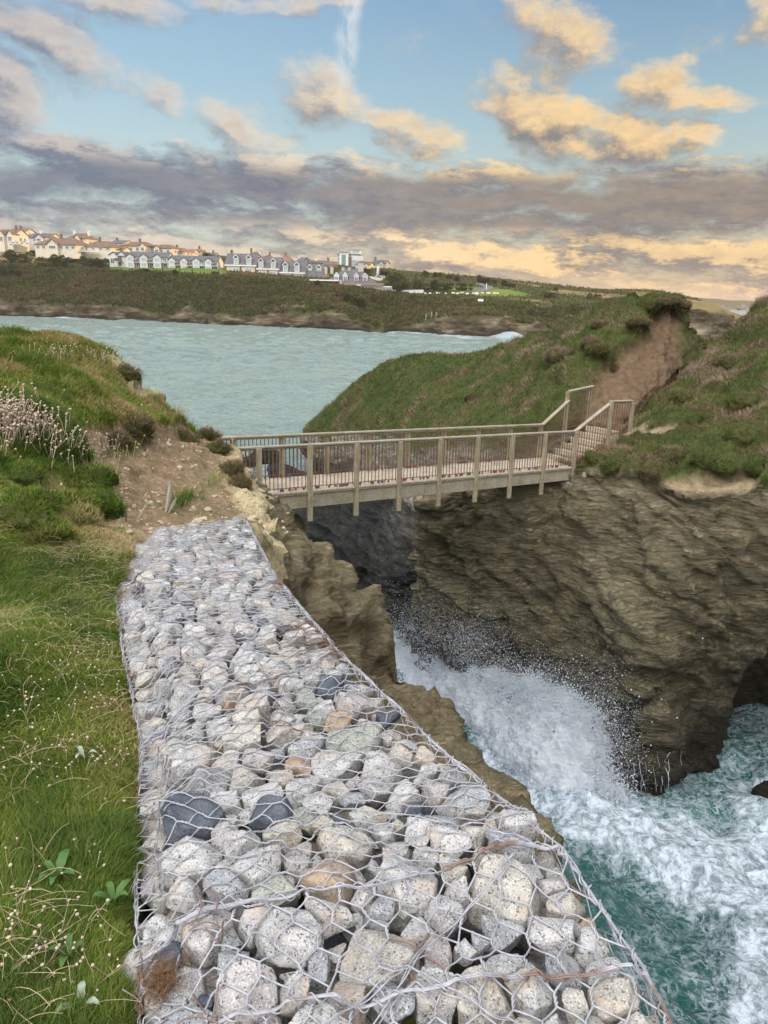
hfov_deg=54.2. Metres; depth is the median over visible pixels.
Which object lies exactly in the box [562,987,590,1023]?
gabion stone
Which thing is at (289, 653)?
gabion stone
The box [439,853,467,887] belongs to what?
gabion stone
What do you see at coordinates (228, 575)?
gabion stone
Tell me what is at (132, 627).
gabion stone
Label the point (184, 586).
gabion stone
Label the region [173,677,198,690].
gabion stone
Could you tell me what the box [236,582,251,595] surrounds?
gabion stone
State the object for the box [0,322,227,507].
turf grass
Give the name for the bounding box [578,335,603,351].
heather clump
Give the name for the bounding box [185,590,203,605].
gabion stone
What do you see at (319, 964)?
gabion stone
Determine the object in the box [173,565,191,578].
gabion stone
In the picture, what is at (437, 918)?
gabion stone
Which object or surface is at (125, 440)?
eroded turf
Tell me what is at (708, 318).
sea cliffs
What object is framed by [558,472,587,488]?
abutment
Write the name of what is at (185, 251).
house
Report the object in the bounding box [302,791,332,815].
gabion stone
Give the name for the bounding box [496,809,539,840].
gabion stone
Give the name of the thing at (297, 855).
gabion stone
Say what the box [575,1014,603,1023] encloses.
gabion stone
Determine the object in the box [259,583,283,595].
gabion stone
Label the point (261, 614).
gabion stone
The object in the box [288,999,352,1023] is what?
gabion stone
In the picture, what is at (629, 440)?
thrift cushion
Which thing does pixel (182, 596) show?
gabion stone
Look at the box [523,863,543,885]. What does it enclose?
gabion stone
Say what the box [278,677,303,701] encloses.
gabion stone
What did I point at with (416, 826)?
gabion stone
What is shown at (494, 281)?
tree
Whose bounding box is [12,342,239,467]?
bank stems
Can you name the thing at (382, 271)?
bush
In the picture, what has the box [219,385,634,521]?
footbridge
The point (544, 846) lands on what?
gabion basket
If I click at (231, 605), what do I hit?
gabion stone
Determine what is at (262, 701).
gabion stone
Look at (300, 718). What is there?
gabion stone
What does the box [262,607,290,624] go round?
gabion stone
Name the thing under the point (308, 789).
gabion stone
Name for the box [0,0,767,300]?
sky
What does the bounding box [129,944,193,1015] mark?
root tuft
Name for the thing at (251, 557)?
gabion stone
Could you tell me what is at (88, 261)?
bush
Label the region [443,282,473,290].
bush
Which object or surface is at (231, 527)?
gabion stone
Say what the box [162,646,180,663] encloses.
gabion stone
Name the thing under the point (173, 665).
gabion stone
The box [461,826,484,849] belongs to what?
gabion stone
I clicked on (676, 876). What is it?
sea
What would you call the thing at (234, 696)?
gabion stone
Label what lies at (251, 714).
gabion stone
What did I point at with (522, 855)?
gabion stone
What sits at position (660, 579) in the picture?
rock cliff
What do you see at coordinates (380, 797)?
gabion stone
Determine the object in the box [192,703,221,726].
gabion stone
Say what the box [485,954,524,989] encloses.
gabion stone
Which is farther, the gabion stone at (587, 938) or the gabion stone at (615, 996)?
the gabion stone at (587, 938)
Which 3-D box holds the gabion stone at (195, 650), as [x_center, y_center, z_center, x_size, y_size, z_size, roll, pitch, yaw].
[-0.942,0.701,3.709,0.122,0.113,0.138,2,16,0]
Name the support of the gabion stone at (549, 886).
in the gabion basket at (642, 973)
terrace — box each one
[125,251,172,267]
[167,255,223,268]
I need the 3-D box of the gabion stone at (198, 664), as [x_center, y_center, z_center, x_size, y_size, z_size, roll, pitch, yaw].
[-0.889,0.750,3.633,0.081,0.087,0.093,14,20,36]
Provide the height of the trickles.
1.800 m
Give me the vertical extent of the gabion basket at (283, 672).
1.022 m
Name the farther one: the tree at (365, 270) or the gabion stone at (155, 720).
the tree at (365, 270)
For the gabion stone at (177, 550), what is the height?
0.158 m
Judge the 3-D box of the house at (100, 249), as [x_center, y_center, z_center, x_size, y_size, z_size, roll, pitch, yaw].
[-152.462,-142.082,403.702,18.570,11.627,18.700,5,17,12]
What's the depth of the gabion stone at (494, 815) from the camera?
2.49 m
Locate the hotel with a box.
[224,250,329,277]
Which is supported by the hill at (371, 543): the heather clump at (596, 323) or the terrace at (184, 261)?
the heather clump at (596, 323)
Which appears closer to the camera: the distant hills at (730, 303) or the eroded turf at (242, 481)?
the eroded turf at (242, 481)
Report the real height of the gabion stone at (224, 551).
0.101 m
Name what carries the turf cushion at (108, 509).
on the cliff top ground at (318, 580)
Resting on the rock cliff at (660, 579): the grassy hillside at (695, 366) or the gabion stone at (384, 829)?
the grassy hillside at (695, 366)
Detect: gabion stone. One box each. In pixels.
[120,585,141,593]
[120,599,143,615]
[124,631,141,649]
[125,607,159,630]
[125,625,141,633]
[125,642,148,659]
[129,657,150,678]
[135,544,150,553]
[135,668,163,690]
[135,687,155,702]
[136,569,154,588]
[139,792,165,821]
[140,626,156,644]
[140,876,159,905]
[142,830,168,853]
[142,914,177,945]
[143,966,208,1023]
[144,579,170,603]
[144,699,168,721]
[144,940,181,986]
[145,561,170,577]
[146,607,162,619]
[147,889,170,914]
[148,586,168,601]
[148,739,168,759]
[149,717,171,726]
[151,632,172,655]
[151,790,185,828]
[152,725,170,740]
[153,535,168,544]
[153,680,173,699]
[153,1006,216,1023]
[155,527,173,538]
[155,622,182,645]
[157,654,178,674]
[159,547,186,557]
[159,836,222,896]
[160,793,223,847]
[161,611,182,623]
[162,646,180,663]
[162,738,187,772]
[163,604,196,627]
[165,876,205,913]
[168,683,200,712]
[170,722,191,737]
[170,744,214,785]
[172,583,194,591]
[172,590,192,608]
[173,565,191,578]
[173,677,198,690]
[175,554,196,565]
[175,662,198,678]
[175,729,204,743]
[181,527,198,537]
[181,640,206,663]
[181,904,237,967]
[182,607,195,624]
[182,624,207,640]
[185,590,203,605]
[185,768,231,797]
[190,543,204,555]
[191,566,206,577]
[191,656,207,676]
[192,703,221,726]
[196,604,217,617]
[197,687,212,703]
[197,994,214,1011]
[198,550,211,563]
[198,586,210,598]
[199,666,228,691]
[200,637,218,650]
[201,580,218,590]
[201,617,218,636]
[203,868,249,918]
[204,596,216,603]
[204,659,226,670]
[205,647,233,667]
[206,717,230,747]
[208,553,227,564]
[209,790,241,820]
[210,582,232,598]
[211,750,239,776]
[211,820,237,854]
[213,682,249,714]
[214,958,277,1023]
[215,568,242,585]
[215,617,239,637]
[215,859,236,868]
[217,549,230,559]
[217,563,235,571]
[217,950,248,979]
[218,602,243,616]
[218,641,235,655]
[219,634,235,643]
[220,524,237,529]
[220,928,242,951]
[221,700,235,713]
[222,719,260,764]
[223,578,236,591]
[223,830,262,859]
[229,591,246,611]
[229,648,262,680]
[229,764,265,799]
[229,844,281,904]
[230,664,258,687]
[231,707,261,735]
[232,622,257,643]
[235,554,261,567]
[235,693,270,731]
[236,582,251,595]
[236,589,248,596]
[236,642,253,653]
[237,614,249,621]
[238,906,272,948]
[240,565,255,576]
[240,575,256,587]
[241,781,283,825]
[242,748,274,775]
[243,562,261,569]
[244,598,257,610]
[246,569,264,590]
[246,794,292,840]
[248,672,272,693]
[251,590,270,598]
[251,873,300,908]
[252,613,265,622]
[253,599,271,611]
[255,631,276,656]
[255,907,323,970]
[256,656,289,677]
[258,624,276,635]
[258,690,276,703]
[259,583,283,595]
[260,1016,281,1023]
[261,576,278,584]
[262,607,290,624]
[262,820,302,853]
[262,964,276,979]
[265,724,294,752]
[266,616,280,626]
[268,769,293,795]
[269,655,285,660]
[270,671,291,698]
[270,696,295,714]
[270,709,296,726]
[271,595,286,602]
[272,598,289,609]
[276,625,293,640]
[278,647,300,657]
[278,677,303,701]
[278,969,311,1017]
[279,971,294,982]
[280,841,311,884]
[283,619,302,629]
[283,630,305,648]
[283,655,303,673]
[284,756,310,778]
[285,778,316,809]
[285,875,295,885]
[288,739,322,762]
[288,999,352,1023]
[290,722,313,740]
[292,806,317,835]
[294,714,305,723]
[295,688,316,714]
[297,655,311,666]
[297,857,354,913]
[299,664,321,678]
[299,730,325,750]
[300,624,318,639]
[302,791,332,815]
[303,674,319,693]
[304,709,329,734]
[304,896,354,938]
[307,946,330,990]
[310,812,333,835]
[311,650,337,674]
[311,751,364,790]
[312,699,334,712]
[316,675,341,700]
[316,827,372,874]
[321,781,349,811]
[322,711,352,732]
[324,726,381,776]
[326,670,342,675]
[327,943,346,964]
[327,981,366,1023]
[334,691,372,727]
[338,792,365,807]
[339,928,420,1002]
[342,680,354,691]
[347,684,373,698]
[349,805,386,834]
[350,887,372,917]
[353,869,365,885]
[356,718,382,732]
[357,777,392,807]
[360,750,402,790]
[363,895,395,928]
[367,822,395,847]
[369,697,384,713]
[369,920,389,931]
[371,981,415,1023]
[375,708,401,730]
[376,854,437,932]
[381,730,392,747]
[382,842,409,859]
[385,786,421,816]
[388,743,414,770]
[397,778,418,790]
[400,739,417,754]
[400,917,437,957]
[403,801,425,817]
[404,816,434,850]
[412,846,439,871]
[413,746,437,768]
[413,966,456,1023]
[418,762,439,779]
[421,780,451,807]
[423,936,451,970]
[424,895,467,936]
[427,815,458,828]
[430,826,471,863]
[435,784,490,829]
[438,767,468,792]
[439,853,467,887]
[443,875,470,915]
[452,938,477,966]
[456,964,515,1023]
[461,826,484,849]
[467,853,540,932]
[471,931,490,957]
[473,846,492,869]
[480,914,525,956]
[482,818,496,846]
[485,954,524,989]
[488,812,498,821]
[488,828,534,863]
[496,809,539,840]
[504,962,552,1019]
[513,1016,540,1023]
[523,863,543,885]
[527,915,575,953]
[536,877,566,907]
[544,1013,560,1023]
[545,947,581,993]
[546,892,584,923]
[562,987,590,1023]
[572,926,608,970]
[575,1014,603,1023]
[580,917,596,929]
[585,956,623,986]
[587,977,639,1023]
[617,1012,649,1023]
[626,974,639,994]
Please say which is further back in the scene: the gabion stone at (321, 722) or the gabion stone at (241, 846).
the gabion stone at (321, 722)
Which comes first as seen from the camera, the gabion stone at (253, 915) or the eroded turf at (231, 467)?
the gabion stone at (253, 915)
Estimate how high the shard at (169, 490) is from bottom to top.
0.300 m
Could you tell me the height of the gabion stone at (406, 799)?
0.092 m
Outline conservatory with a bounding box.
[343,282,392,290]
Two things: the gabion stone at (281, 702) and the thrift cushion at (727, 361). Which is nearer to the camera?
the gabion stone at (281, 702)
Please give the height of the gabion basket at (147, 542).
0.996 m
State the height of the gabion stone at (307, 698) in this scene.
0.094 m
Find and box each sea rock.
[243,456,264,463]
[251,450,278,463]
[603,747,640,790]
[751,780,767,797]
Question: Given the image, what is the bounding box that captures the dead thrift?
[0,382,117,461]
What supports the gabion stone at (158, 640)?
in the gabion basket at (283, 672)
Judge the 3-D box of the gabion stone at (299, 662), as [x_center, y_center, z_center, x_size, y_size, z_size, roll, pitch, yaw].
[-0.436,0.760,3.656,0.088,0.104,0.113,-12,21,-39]
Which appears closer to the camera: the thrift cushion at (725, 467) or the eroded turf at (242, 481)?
the eroded turf at (242, 481)
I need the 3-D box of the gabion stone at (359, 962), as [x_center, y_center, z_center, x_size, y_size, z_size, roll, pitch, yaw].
[-0.006,1.169,1.905,0.212,0.202,0.188,2,16,0]
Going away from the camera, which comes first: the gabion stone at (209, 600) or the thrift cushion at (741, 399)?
the gabion stone at (209, 600)
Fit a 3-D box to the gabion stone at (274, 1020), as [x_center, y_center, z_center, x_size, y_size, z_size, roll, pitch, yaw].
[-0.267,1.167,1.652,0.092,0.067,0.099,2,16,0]
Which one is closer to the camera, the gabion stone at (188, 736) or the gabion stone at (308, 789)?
the gabion stone at (308, 789)
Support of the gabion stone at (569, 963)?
in the gabion basket at (642, 973)
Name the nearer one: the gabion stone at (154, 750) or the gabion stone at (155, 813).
the gabion stone at (155, 813)
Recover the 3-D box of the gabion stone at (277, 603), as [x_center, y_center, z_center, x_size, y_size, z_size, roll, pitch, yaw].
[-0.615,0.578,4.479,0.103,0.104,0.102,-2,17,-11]
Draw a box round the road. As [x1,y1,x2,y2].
[466,283,492,292]
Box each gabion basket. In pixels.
[114,515,274,592]
[114,568,345,756]
[122,846,672,1023]
[132,654,562,975]
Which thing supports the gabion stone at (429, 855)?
in the gabion basket at (544, 846)
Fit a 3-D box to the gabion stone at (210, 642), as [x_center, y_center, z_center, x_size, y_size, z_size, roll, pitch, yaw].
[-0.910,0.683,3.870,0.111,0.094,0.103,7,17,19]
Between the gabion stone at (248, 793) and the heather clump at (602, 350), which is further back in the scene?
the heather clump at (602, 350)
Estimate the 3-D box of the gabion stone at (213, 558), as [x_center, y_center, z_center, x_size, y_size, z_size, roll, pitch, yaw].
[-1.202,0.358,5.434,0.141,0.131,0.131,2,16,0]
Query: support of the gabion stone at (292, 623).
in the gabion basket at (283, 672)
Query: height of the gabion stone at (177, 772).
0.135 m
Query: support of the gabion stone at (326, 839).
in the gabion basket at (544, 846)
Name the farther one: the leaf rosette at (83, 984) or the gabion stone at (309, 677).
the gabion stone at (309, 677)
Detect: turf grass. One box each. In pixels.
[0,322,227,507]
[0,385,181,561]
[0,519,142,755]
[0,730,151,1023]
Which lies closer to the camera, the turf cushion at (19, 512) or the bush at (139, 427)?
the turf cushion at (19, 512)
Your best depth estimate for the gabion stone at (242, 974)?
1.75 m
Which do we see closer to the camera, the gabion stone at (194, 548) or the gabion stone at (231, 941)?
the gabion stone at (231, 941)
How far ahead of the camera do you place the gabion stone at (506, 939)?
1.98 m
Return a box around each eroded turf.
[107,428,134,449]
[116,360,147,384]
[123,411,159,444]
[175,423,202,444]
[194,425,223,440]
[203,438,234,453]
[218,458,246,476]
[226,472,254,490]
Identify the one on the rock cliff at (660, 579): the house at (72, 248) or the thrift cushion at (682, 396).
the thrift cushion at (682, 396)
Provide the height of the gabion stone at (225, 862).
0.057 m
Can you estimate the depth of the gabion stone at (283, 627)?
4.02 m
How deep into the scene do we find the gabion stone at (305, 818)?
2.41 m
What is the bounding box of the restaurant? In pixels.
[310,262,376,284]
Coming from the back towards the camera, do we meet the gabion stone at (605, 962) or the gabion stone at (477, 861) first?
the gabion stone at (477, 861)
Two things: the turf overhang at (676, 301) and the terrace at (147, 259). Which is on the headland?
the terrace at (147, 259)
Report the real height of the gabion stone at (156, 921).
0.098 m
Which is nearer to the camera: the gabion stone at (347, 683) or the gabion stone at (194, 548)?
the gabion stone at (347, 683)
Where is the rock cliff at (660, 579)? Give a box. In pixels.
[407,300,767,795]
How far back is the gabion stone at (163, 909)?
2.18 m
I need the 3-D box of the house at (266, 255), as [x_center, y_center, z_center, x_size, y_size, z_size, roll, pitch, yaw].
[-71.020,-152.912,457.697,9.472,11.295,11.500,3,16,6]
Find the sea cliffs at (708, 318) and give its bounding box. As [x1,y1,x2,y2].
[627,291,738,339]
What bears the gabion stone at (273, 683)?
in the gabion basket at (544, 846)
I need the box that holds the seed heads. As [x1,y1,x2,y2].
[0,538,148,1001]
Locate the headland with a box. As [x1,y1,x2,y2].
[0,252,741,336]
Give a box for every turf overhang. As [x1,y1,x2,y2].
[652,297,673,311]
[663,295,681,309]
[676,299,692,314]
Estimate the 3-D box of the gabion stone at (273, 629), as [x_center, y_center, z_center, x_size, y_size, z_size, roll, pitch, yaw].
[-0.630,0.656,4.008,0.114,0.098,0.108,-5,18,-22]
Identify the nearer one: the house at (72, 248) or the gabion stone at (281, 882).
the gabion stone at (281, 882)
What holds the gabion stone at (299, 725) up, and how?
in the gabion basket at (544, 846)
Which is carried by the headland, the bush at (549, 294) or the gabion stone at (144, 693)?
the bush at (549, 294)
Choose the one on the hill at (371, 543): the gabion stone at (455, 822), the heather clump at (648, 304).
the heather clump at (648, 304)
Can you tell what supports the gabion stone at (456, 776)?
in the gabion basket at (544, 846)
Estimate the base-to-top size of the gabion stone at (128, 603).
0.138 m
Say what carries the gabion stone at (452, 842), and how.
in the gabion basket at (544, 846)
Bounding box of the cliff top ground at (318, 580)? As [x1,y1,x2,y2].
[0,334,586,1023]
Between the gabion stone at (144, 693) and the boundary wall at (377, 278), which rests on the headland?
the boundary wall at (377, 278)
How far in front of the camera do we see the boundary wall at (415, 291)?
336.82 m
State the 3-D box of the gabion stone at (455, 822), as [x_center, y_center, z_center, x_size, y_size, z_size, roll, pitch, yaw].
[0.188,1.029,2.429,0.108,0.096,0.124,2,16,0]
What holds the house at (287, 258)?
on the headland
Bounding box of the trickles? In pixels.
[627,751,681,789]
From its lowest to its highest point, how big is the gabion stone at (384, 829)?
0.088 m
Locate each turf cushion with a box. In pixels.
[0,458,48,490]
[0,482,69,514]
[0,490,60,531]
[15,513,80,547]
[51,484,102,515]
[59,500,105,527]
[75,459,124,491]
[84,486,124,512]
[94,495,127,520]
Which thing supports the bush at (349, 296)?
on the headland
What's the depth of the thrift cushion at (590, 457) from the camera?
23.90 m
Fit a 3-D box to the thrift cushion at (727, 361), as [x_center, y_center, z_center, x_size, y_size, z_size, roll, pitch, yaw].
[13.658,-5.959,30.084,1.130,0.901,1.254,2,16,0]
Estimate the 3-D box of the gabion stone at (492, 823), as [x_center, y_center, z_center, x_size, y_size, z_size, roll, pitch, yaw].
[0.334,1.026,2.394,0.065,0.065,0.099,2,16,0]
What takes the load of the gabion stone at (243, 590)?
in the gabion basket at (283, 672)
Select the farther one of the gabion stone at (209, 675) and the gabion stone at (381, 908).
the gabion stone at (209, 675)
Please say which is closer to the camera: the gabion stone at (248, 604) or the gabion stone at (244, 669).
the gabion stone at (244, 669)
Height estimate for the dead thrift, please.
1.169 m
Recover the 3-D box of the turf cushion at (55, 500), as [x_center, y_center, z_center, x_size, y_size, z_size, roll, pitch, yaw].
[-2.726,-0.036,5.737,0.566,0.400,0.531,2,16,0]
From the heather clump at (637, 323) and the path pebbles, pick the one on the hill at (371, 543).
the heather clump at (637, 323)
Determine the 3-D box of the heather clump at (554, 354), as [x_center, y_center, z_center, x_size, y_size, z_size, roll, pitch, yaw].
[7.862,-6.851,33.697,1.762,1.370,1.866,2,16,0]
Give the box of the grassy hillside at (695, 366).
[426,293,767,497]
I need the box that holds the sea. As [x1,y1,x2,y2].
[0,310,767,1023]
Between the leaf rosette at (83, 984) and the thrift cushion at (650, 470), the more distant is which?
the thrift cushion at (650, 470)
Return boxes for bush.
[0,249,33,263]
[0,262,20,274]
[35,253,74,267]
[78,256,99,266]
[92,258,108,267]
[342,292,359,301]
[351,295,365,307]
[379,269,388,275]
[383,273,407,289]
[394,280,410,291]
[404,278,424,289]
[422,278,447,290]
[433,272,442,276]
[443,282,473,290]
[501,280,508,285]
[507,282,516,287]
[543,292,555,297]
[587,293,601,298]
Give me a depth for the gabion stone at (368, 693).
3.30 m
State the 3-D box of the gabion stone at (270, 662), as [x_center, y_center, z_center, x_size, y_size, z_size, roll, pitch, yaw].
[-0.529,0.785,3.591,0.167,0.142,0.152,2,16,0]
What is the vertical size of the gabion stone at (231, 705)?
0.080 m
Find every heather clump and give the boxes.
[462,391,476,402]
[540,344,572,366]
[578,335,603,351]
[584,341,611,361]
[589,318,609,328]
[626,315,652,332]
[635,296,660,317]
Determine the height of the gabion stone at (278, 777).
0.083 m
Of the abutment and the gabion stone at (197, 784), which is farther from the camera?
the abutment
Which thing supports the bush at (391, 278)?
on the headland
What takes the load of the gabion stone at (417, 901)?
in the gabion basket at (544, 846)
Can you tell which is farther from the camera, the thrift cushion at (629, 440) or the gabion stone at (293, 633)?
the thrift cushion at (629, 440)
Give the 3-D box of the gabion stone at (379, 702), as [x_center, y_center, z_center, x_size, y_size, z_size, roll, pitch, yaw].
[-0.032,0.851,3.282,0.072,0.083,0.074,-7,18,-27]
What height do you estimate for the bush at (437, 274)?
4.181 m
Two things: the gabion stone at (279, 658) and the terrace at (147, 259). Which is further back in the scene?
the terrace at (147, 259)
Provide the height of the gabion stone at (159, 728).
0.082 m
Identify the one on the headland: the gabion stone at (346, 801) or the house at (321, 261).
the house at (321, 261)
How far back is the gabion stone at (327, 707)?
3.18 m
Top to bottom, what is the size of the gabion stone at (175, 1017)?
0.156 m
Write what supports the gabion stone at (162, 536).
in the gabion basket at (147, 542)
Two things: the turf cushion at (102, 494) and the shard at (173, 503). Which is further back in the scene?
the shard at (173, 503)
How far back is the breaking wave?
23.12 m
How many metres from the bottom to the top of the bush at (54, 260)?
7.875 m
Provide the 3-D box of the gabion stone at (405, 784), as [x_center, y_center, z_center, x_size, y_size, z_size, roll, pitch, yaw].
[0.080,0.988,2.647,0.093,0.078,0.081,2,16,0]
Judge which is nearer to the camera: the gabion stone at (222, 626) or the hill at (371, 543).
the gabion stone at (222, 626)
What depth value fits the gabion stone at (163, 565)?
5.13 m
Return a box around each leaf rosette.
[38,849,74,884]
[47,933,84,967]
[57,981,98,1011]
[75,746,95,757]
[92,879,130,904]
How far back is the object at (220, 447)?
12.56 m
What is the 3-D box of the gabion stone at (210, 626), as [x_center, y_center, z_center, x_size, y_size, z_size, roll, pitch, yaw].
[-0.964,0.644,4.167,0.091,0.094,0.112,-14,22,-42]
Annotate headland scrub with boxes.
[0,257,703,329]
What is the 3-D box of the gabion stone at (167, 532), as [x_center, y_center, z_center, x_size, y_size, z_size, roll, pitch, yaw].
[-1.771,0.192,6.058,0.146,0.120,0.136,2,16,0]
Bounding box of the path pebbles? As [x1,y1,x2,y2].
[54,423,291,546]
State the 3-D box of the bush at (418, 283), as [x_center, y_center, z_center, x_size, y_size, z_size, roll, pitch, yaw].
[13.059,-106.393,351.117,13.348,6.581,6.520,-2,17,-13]
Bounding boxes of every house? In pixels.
[0,225,29,252]
[19,225,35,234]
[28,229,55,250]
[33,233,86,259]
[48,233,59,237]
[67,229,97,243]
[81,237,121,259]
[108,251,128,266]
[112,237,130,245]
[118,247,131,251]
[120,238,154,251]
[151,245,181,254]
[176,244,194,255]
[188,249,198,255]
[197,246,205,255]
[261,252,271,256]
[282,252,293,260]
[296,254,311,261]
[311,257,328,262]
[324,261,341,266]
[355,262,374,268]
[373,257,389,267]
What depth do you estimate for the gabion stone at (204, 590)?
4.68 m
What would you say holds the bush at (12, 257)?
on the headland
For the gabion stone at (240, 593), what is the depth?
4.55 m
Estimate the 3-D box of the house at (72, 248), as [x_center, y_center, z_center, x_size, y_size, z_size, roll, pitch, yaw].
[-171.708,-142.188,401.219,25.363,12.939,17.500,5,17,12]
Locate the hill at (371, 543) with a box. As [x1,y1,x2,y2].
[266,291,714,654]
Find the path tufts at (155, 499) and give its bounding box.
[45,417,303,538]
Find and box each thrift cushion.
[583,450,606,464]
[597,458,622,478]
[612,436,638,447]
[636,460,666,480]
[654,444,684,463]
[667,388,695,404]
[683,411,714,425]
[685,447,721,472]
[708,457,742,479]
[712,353,737,369]
[718,422,762,446]
[722,389,760,411]
[740,452,766,478]
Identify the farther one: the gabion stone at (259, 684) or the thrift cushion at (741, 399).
the thrift cushion at (741, 399)
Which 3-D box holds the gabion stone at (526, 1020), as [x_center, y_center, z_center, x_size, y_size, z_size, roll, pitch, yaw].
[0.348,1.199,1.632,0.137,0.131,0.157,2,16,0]
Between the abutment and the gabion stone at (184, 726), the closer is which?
the gabion stone at (184, 726)
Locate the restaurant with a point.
(358, 275)
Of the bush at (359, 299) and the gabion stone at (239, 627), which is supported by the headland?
the bush at (359, 299)
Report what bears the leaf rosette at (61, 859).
on the cliff top ground at (318, 580)
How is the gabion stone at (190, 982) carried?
in the gabion basket at (642, 973)
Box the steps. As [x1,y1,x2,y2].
[547,426,618,461]
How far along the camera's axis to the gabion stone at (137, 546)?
5.85 m
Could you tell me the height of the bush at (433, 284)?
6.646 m
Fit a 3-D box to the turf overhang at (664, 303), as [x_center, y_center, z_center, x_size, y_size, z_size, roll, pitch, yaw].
[12.146,-9.053,32.696,0.950,0.696,1.051,2,16,0]
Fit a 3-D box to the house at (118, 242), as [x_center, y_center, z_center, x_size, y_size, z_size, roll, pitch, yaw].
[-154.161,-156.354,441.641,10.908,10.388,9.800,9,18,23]
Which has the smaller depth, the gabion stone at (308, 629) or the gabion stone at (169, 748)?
the gabion stone at (169, 748)
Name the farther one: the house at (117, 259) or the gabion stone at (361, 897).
the house at (117, 259)
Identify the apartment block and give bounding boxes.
[335,249,373,266]
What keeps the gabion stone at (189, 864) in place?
in the gabion basket at (544, 846)
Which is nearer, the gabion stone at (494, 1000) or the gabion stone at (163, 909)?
the gabion stone at (494, 1000)
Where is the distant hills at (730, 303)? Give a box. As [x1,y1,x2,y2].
[692,297,755,309]
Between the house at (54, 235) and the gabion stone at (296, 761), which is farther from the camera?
the house at (54, 235)
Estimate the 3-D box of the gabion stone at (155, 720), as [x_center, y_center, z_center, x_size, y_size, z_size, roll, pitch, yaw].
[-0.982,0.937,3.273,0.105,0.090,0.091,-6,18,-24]
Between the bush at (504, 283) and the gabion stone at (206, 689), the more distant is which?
the bush at (504, 283)
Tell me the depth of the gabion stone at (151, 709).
3.32 m
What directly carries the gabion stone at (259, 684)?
in the gabion basket at (544, 846)
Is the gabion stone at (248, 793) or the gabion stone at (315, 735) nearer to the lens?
the gabion stone at (248, 793)
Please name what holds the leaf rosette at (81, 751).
on the cliff top ground at (318, 580)
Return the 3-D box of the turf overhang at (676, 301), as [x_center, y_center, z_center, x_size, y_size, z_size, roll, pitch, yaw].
[12.647,-9.204,32.931,1.116,0.682,1.086,2,16,0]
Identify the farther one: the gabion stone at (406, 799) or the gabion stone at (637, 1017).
the gabion stone at (406, 799)
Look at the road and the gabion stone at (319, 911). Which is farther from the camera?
the road
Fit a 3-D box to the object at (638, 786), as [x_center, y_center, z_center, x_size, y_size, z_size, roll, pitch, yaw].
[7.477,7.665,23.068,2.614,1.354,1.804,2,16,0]
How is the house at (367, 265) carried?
on the headland
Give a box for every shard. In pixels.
[136,501,147,520]
[165,481,171,511]
[168,497,176,512]
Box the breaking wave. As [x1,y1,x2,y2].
[384,555,703,810]
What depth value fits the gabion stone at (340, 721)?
3.02 m
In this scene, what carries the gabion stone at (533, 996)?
in the gabion basket at (642, 973)
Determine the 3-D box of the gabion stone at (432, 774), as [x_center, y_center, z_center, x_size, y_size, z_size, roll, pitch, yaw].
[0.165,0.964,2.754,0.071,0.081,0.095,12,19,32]
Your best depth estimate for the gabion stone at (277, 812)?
2.39 m
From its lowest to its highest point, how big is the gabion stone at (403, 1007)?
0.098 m
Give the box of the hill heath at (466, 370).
[301,287,715,451]
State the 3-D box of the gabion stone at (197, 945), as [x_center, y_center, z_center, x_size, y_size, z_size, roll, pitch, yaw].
[-0.462,1.117,1.984,0.130,0.126,0.143,14,20,36]
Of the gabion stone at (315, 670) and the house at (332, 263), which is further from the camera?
the house at (332, 263)
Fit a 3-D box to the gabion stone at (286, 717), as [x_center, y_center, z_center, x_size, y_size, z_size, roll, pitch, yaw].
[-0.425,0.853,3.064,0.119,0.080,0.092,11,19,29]
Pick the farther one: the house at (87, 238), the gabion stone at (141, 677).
the house at (87, 238)
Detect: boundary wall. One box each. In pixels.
[369,276,382,280]
[395,290,423,292]
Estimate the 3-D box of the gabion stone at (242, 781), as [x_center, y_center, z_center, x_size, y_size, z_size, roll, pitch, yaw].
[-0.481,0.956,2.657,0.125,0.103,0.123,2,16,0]
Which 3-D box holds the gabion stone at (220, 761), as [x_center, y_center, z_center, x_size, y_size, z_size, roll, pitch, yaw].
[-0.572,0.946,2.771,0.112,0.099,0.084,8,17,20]
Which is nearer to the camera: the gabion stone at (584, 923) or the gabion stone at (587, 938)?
the gabion stone at (587, 938)
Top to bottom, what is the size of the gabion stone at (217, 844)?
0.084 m
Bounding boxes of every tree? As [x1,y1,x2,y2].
[363,268,372,275]
[476,274,486,283]
[485,277,497,284]
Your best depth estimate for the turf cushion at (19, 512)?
5.46 m
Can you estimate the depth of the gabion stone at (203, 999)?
1.80 m
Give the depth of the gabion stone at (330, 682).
3.38 m
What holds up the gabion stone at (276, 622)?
in the gabion basket at (283, 672)
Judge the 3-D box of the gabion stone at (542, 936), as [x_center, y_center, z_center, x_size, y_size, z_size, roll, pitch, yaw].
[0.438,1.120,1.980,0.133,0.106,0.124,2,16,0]
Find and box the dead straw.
[0,490,163,1023]
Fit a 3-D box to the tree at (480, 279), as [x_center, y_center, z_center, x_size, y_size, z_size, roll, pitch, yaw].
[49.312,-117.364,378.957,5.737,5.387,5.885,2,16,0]
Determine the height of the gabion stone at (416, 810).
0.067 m
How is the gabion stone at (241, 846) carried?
in the gabion basket at (544, 846)
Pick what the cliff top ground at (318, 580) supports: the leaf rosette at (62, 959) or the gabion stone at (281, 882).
the leaf rosette at (62, 959)

